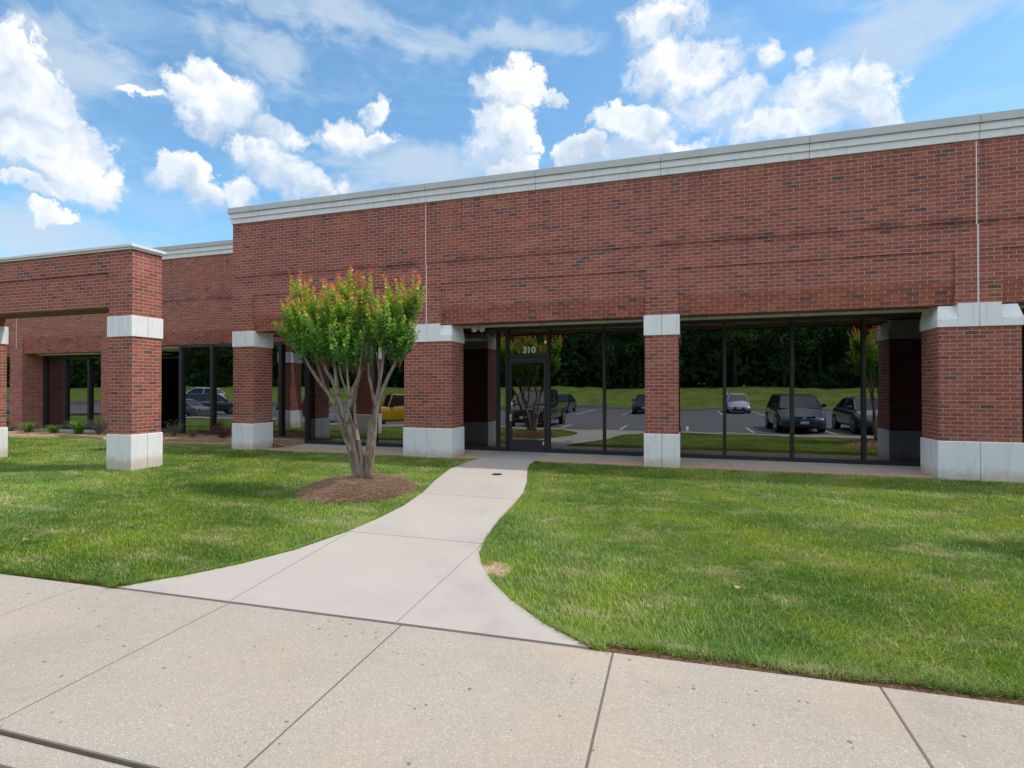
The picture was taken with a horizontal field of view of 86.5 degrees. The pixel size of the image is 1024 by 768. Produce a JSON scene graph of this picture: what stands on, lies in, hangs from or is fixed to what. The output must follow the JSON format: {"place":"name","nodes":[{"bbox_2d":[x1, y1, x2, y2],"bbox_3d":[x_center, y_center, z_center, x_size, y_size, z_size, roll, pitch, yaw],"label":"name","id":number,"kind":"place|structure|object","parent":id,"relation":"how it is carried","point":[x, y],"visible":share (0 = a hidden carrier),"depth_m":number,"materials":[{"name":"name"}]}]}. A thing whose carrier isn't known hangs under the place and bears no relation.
{"place":"outdoors","nodes":[
{"label":"outdoors","id":0,"kind":"place"},
{"bbox_2d":[0,433,466,578],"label":"lawn","id":1,"kind":"structure","parent":0,"point":[3,472],"depth_m":7.72,"materials":[{"name":"green plant"}]},
{"bbox_2d":[8,429,107,439],"bbox_3d":[-18.480,1.602,18.463,13.960,0.179,2.045,0,0,18],"label":"mulch bed","id":2,"kind":"object","parent":1,"relation":"on","point":[45,433],"visible":0.58,"depth_m":16.92,"materials":[{"name":"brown wood"}]},
{"bbox_2d":[6,424,18,430],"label":"shrub","id":3,"kind":"object","parent":2,"relation":"on","point":[12,428],"visible":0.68,"depth_m":17.99,"materials":[{"name":"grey plant"}]},
{"bbox_2d":[17,421,40,432],"bbox_3d":[-15.573,1.419,17.516,0.916,0.417,0.905,0,0,-30],"label":"daylily","id":4,"kind":"object","parent":2,"relation":"on","point":[30,427],"visible":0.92,"depth_m":17.45,"materials":[{"name":"green plant"}]},
{"bbox_2d":[40,424,63,432],"bbox_3d":[-14.503,1.455,17.239,0.746,0.342,0.747,0,0,-29],"label":"daylily","id":5,"kind":"object","parent":2,"relation":"on","point":[52,429],"visible":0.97,"depth_m":17.19,"materials":[{"name":"green plant"}]},
{"bbox_2d":[63,420,91,433],"bbox_3d":[-13.512,1.372,16.980,1.087,0.505,0.983,0,0,18],"label":"daylily","id":6,"kind":"object","parent":2,"relation":"on","point":[79,427],"visible":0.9,"depth_m":16.89,"materials":[{"name":"green plant"}]},
{"bbox_2d":[82,414,107,433],"bbox_3d":[-12.931,1.286,17.093,0.831,0.688,0.893,0,0,18],"label":"shrub","id":7,"kind":"object","parent":2,"relation":"on","point":[98,427],"visible":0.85,"depth_m":17.07,"materials":[{"name":"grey plant"}]},
{"bbox_2d":[0,243,166,470],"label":"brick gateway","id":8,"kind":"object","parent":1,"relation":"on","point":[121,284],"visible":0.94,"depth_m":10.84,"materials":[{"name":"brick"}]},
{"bbox_2d":[163,433,304,447],"bbox_3d":[-8.531,1.579,15.497,6.828,0.183,2.139,0,0,18],"label":"mulch bed","id":9,"kind":"object","parent":1,"relation":"on","point":[210,439],"visible":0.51,"depth_m":14.85,"materials":[{"name":"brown wood"}]},
{"bbox_2d":[165,419,183,435],"bbox_3d":[-10.044,1.327,16.149,0.610,0.591,0.603,0,0,18],"label":"shrub","id":10,"kind":"object","parent":9,"relation":"on","point":[177,430],"visible":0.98,"depth_m":16.13,"materials":[{"name":"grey plant"}]},
{"bbox_2d":[186,427,198,436],"bbox_3d":[-9.321,1.440,15.868,0.383,0.362,0.428,0,-1,-40],"label":"shrub","id":11,"kind":"object","parent":9,"relation":"on","point":[193,432],"visible":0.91,"depth_m":15.89,"materials":[{"name":"green plant"}]},
{"bbox_2d":[211,423,231,437],"bbox_3d":[-8.276,1.353,15.529,0.611,0.531,0.595,0,0,27],"label":"shrub","id":12,"kind":"object","parent":9,"relation":"on","point":[224,433],"visible":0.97,"depth_m":15.51,"materials":[{"name":"red plant"}]},
{"bbox_2d":[292,473,420,503],"bbox_3d":[-2.398,1.561,8.531,2.045,0.281,2.069,0,0,18],"label":"mulch mound","id":13,"kind":"object","parent":1,"relation":"on","point":[346,488],"visible":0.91,"depth_m":8.09,"materials":[{"name":"brown wood"}]},
{"bbox_2d":[272,261,428,478],"bbox_3d":[-2.603,-0.216,8.616,2.726,3.452,1.250,0,0,18],"label":"crape myrtle","id":14,"kind":"object","parent":13,"relation":"on","point":[329,312],"visible":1,"depth_m":8.45,"materials":[{"name":"green plant"}]},
{"bbox_2d":[117,458,588,648],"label":"path","id":15,"kind":"structure","parent":0,"point":[415,562],"depth_m":4.87,"materials":[{"name":"concrete"}]},
{"bbox_2d":[0,574,1023,767],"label":"sidewalk","id":16,"kind":"structure","parent":0,"point":[229,685],"depth_m":2.96,"materials":[{"name":"grey concrete"}]},
{"bbox_2d":[0,587,932,767],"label":"joint strip","id":17,"kind":"object","parent":16,"relation":"on","point":[81,751],"visible":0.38,"depth_m":2.69,"materials":[{"name":"grey concrete"}]},
{"bbox_2d":[0,0,1023,256],"label":"sky","id":18,"kind":"structure","parent":0,"point":[139,122],"materials":[{"name":"blue"}]},
{"bbox_2d":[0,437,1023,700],"bbox_3d":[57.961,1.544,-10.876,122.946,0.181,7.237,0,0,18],"label":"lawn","id":19,"kind":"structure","parent":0,"point":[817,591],"depth_m":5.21,"materials":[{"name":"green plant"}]},
{"bbox_2d":[481,561,510,576],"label":"bare soil","id":20,"kind":"structure","parent":19,"relation":"on","point":[490,568],"depth_m":5.04,"materials":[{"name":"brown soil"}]},
{"bbox_3d":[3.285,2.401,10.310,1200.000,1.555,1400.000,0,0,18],"label":"ground","id":21,"kind":"structure","parent":0,"visible":0},
{"bbox_2d":[0,735,131,767],"bbox_3d":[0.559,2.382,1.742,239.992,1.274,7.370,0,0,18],"label":"kerb","id":22,"kind":"structure","parent":21,"relation":"on","point":[16,753],"depth_m":2.55,"materials":[{"name":"beige concrete"}]},
{"bbox_2d":[9,427,169,431],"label":"wing slab","id":23,"kind":"structure","parent":21,"relation":"on","point":[84,430],"depth_m":19.40,"materials":[{"name":"grey concrete"}]},
{"bbox_2d":[6,239,304,438],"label":"office wing","id":24,"kind":"structure","parent":21,"relation":"on","point":[57,370],"depth_m":17.19,"materials":[{"name":"red brick"}]},
{"bbox_2d":[6,358,9,426],"bbox_3d":[-21.100,0.334,21.251,6.990,2.600,0.120,0,0,18],"label":"window","id":25,"kind":"structure","parent":24,"relation":"in","point":[8,359],"depth_m":20.64,"materials":[{"name":"black glass"}]},
{"bbox_2d":[43,356,100,429],"bbox_3d":[-15.144,0.321,19.356,4.250,2.600,0.120,0,0,18],"label":"window","id":26,"kind":"structure","parent":24,"relation":"in","point":[71,385],"depth_m":19.60,"materials":[{"name":"black glass"}]},
{"bbox_2d":[161,354,178,428],"bbox_3d":[-11.428,0.280,19.329,3.390,2.680,0.120,0,0,18],"label":"window","id":27,"kind":"structure","parent":24,"relation":"in","point":[170,363],"depth_m":19.64,"materials":[{"name":"black glass"}]},
{"bbox_2d":[179,342,304,438],"bbox_3d":[-7.856,0.189,16.273,5.340,2.820,0.120,0,0,18],"label":"window","id":28,"kind":"structure","parent":24,"relation":"in","point":[205,370],"depth_m":16.60,"materials":[{"name":"glass"}]},
{"bbox_2d":[5,574,1023,705],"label":"bare soil","id":29,"kind":"structure","parent":21,"relation":"on","point":[737,665],"depth_m":3.25,"materials":[{"name":"brown soil"}]},
{"bbox_2d":[480,451,549,459],"bbox_3d":[0.122,1.739,12.213,1.252,0.304,1.500,0,0,18],"label":"doorstep slab","id":30,"kind":"structure","parent":21,"relation":"on","point":[517,455],"depth_m":12.08,"materials":[{"name":"grey concrete"}]},
{"bbox_2d":[259,444,936,478],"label":"entry slab","id":31,"kind":"structure","parent":21,"relation":"on","point":[826,468],"depth_m":10.79,"materials":[{"name":"grey concrete"}]},
{"bbox_2d":[227,108,1023,482],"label":"brick building","id":32,"kind":"structure","parent":21,"relation":"on","point":[853,296],"depth_m":10.85,"materials":[{"name":"brick"}]},
{"bbox_2d":[305,332,403,446],"bbox_3d":[-3.531,0.126,14.036,4.230,2.943,0.120,0,0,18],"label":"window","id":33,"kind":"structure","parent":32,"relation":"in","point":[321,422],"depth_m":14.18,"materials":[{"name":"black glass"}]},
{"bbox_2d":[463,327,508,450],"bbox_3d":[-0.810,0.120,13.171,1.530,2.943,0.120,0,0,18],"label":"window","id":34,"kind":"structure","parent":32,"relation":"in","point":[485,354],"depth_m":13.13,"materials":[{"name":"black glass"}]},
{"bbox_2d":[509,358,547,452],"bbox_3d":[0.376,0.493,12.774,0.970,2.195,0.171,0,0,18],"label":"door","id":35,"kind":"structure","parent":32,"relation":"in","point":[527,376],"depth_m":12.79,"materials":[{"name":"glass"}]},
{"bbox_2d":[547,322,644,455],"bbox_3d":[2.072,0.114,12.254,2.620,2.943,0.120,0,0,18],"label":"window","id":36,"kind":"structure","parent":32,"relation":"in","point":[596,372],"depth_m":12.33,"materials":[{"name":"glass"}]},
{"bbox_2d":[679,308,1023,466],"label":"window","id":37,"kind":"structure","parent":32,"relation":"in","point":[840,389],"depth_m":11.04,"materials":[{"name":"glass"}]}
]}

